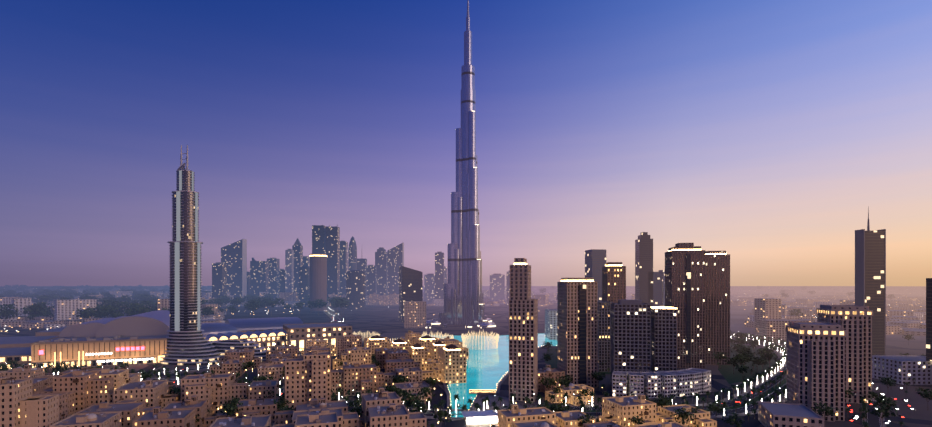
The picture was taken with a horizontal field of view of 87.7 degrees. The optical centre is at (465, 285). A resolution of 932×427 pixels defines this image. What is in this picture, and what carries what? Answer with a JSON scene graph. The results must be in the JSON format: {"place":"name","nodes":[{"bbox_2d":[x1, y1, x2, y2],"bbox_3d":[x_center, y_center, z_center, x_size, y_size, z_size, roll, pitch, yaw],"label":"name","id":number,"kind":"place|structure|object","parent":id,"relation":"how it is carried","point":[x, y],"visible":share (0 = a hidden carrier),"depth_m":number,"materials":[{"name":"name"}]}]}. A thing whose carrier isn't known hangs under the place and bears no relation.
{"place":"outdoors","nodes":[
{"label":"outdoors","id":0,"kind":"place"},
{"bbox_2d":[0,286,931,426],"bbox_3d":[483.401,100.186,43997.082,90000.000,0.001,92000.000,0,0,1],"label":"ground","id":1,"kind":"structure","parent":0,"point":[382,320],"depth_m":897.97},
{"bbox_2d":[0,310,351,369],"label":"shopping mall","id":2,"kind":"structure","parent":1,"relation":"on","point":[138,339],"depth_m":655.18,"materials":[{"name":"stone"}]},
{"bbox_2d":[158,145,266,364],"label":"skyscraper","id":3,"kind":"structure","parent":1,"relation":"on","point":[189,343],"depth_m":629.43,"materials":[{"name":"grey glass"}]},
{"bbox_2d":[160,354,301,373],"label":"road","id":4,"kind":"structure","parent":1,"relation":"on","point":[199,368],"depth_m":577.80,"materials":[{"name":"grey asphalt"}]},
{"bbox_2d":[47,373,485,419],"bbox_3d":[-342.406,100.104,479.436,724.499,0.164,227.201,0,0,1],"label":"palm trees","id":5,"kind":"object","parent":1,"relation":"on","point":[428,414],"visible":0.1,"depth_m":391.65,"materials":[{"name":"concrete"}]},
{"bbox_2d":[323,310,341,322],"bbox_3d":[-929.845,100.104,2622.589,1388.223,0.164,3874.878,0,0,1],"label":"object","id":6,"kind":"structure","parent":1,"relation":"on","point":[337,319],"depth_m":1512.11,"materials":[{"name":"concrete"}]},
{"bbox_2d":[0,330,716,426],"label":"low-rise buildings","id":7,"kind":"structure","parent":1,"relation":"on","point":[81,397],"depth_m":350.68,"materials":[{"name":"brown"}]},
{"bbox_2d":[4,289,749,331],"bbox_3d":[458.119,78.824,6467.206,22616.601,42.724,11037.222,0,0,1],"label":"distant lamps","id":8,"kind":"object","parent":1,"relation":"on","point":[119,289],"visible":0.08,"depth_m":1683.24,"materials":[{"name":"grey"}]},
{"bbox_2d":[5,332,786,415],"bbox_3d":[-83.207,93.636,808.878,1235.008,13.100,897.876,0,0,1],"label":"fairy-lit palms","id":9,"kind":"object","parent":1,"relation":"on","point":[592,393],"visible":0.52,"depth_m":412.94,"materials":[{"name":"green plant"}]},
{"bbox_2d":[364,335,465,383],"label":"building","id":10,"kind":"structure","parent":1,"relation":"on","point":[451,358],"depth_m":550.30,"materials":[{"name":"beige"}]},
{"bbox_2d":[3,315,870,426],"bbox_3d":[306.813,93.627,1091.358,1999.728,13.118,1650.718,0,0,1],"label":"boulevard palms","id":11,"kind":"object","parent":1,"relation":"on","point":[702,398],"visible":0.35,"depth_m":408.96,"materials":[{"name":"green plant"}]},
{"bbox_2d":[6,310,886,426],"bbox_3d":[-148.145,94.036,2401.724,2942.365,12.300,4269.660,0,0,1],"label":"street lamps","id":12,"kind":"object","parent":1,"relation":"on","point":[589,403],"visible":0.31,"depth_m":470.82,"materials":[{"name":"grey"}]},
{"bbox_2d":[425,0,495,328],"bbox_3d":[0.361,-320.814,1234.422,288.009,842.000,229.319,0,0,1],"label":"skyscraper","id":13,"kind":"structure","parent":1,"relation":"on","point":[464,304],"depth_m":1232.74,"materials":[{"name":"silver metal"}]},
{"bbox_2d":[0,287,925,335],"bbox_3d":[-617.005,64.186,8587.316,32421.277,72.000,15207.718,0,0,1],"label":"distant buildings","id":14,"kind":"structure","parent":1,"relation":"on","point":[901,318],"depth_m":1495.28,"materials":[{"name":"beige"}]},
{"bbox_2d":[0,285,925,320],"bbox_3d":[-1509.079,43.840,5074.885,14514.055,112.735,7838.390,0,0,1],"label":"distant trees","id":15,"kind":"object","parent":1,"relation":"on","point":[112,308],"visible":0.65,"depth_m":1779.69,"materials":[{"name":"green plant"}]},
{"bbox_2d":[0,334,931,426],"bbox_3d":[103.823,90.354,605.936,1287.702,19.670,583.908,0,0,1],"label":"street trees","id":16,"kind":"object","parent":1,"relation":"on","point":[885,401],"visible":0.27,"depth_m":364.94,"materials":[{"name":"green plant"}]},
{"bbox_2d":[469,390,495,394],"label":"bridge","id":17,"kind":"structure","parent":1,"relation":"on","point":[476,392],"depth_m":444.09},
{"bbox_2d":[50,313,918,422],"bbox_3d":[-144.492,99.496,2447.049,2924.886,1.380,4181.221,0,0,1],"label":"cars","id":18,"kind":"object","parent":1,"relation":"on","point":[854,416],"visible":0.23,"depth_m":403.29,"materials":[{"name":"grey"}]},
{"bbox_2d":[47,349,927,426],"bbox_3d":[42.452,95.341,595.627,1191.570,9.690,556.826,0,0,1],"label":"street palms","id":19,"kind":"object","parent":1,"relation":"on","point":[748,414],"visible":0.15,"depth_m":369.31,"materials":[{"name":"green plant"}]},
{"bbox_2d":[212,206,931,426],"bbox_3d":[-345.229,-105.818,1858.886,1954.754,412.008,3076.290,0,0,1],"label":"high-rise buildings","id":20,"kind":"structure","parent":1,"relation":"on","point":[661,328],"depth_m":563.36,"materials":[{"name":"black"}]},
{"bbox_2d":[484,336,786,417],"bbox_3d":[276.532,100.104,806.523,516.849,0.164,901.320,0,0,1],"label":"boulevard","id":21,"kind":"object","parent":1,"relation":"on","point":[730,409],"visible":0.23,"depth_m":422.26,"materials":[{"name":"grey asphalt"}]},
{"bbox_2d":[812,317,885,426],"bbox_3d":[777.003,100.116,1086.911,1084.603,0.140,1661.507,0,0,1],"label":"service road","id":22,"kind":"structure","parent":1,"relation":"on","point":[873,420],"depth_m":364.94,"materials":[{"name":"grey asphalt"}]},
{"bbox_2d":[0,0,931,285],"label":"sky","id":23,"kind":"structure","parent":0,"point":[765,134],"materials":[{"name":"blue"}]},
{"bbox_2d":[421,333,556,420],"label":"promenade","id":24,"kind":"structure","parent":0,"point":[477,396],"depth_m":443.77,"materials":[{"name":"grey concrete"}]},
{"bbox_2d":[422,333,556,416],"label":"lake water","id":25,"kind":"structure","parent":0,"point":[487,369],"depth_m":591.58,"materials":[{"name":"teal liquid"}]},
{"bbox_2d":[352,331,498,349],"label":"fountain jets","id":26,"kind":"object","parent":25,"relation":"in","point":[468,337],"visible":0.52,"depth_m":758.57},
{"bbox_2d":[461,395,520,423],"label":"plaza paving","id":27,"kind":"structure","parent":0,"point":[484,416],"depth_m":358.26,"materials":[{"name":"beige stone"}]},
{"bbox_2d":[545,348,610,373],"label":"park lawn","id":28,"kind":"structure","parent":0,"point":[552,362],"depth_m":646.87,"materials":[{"name":"green plant"}]},
{"bbox_2d":[718,342,776,383],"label":"lawn","id":29,"kind":"structure","parent":0,"point":[730,373],"depth_m":577.67,"materials":[{"name":"green plant"}]},
{"bbox_2d":[712,332,777,374],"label":"trees","id":30,"kind":"object","parent":29,"relation":"on","point":[743,356],"visible":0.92,"depth_m":577.05,"materials":[{"name":"green plant"}]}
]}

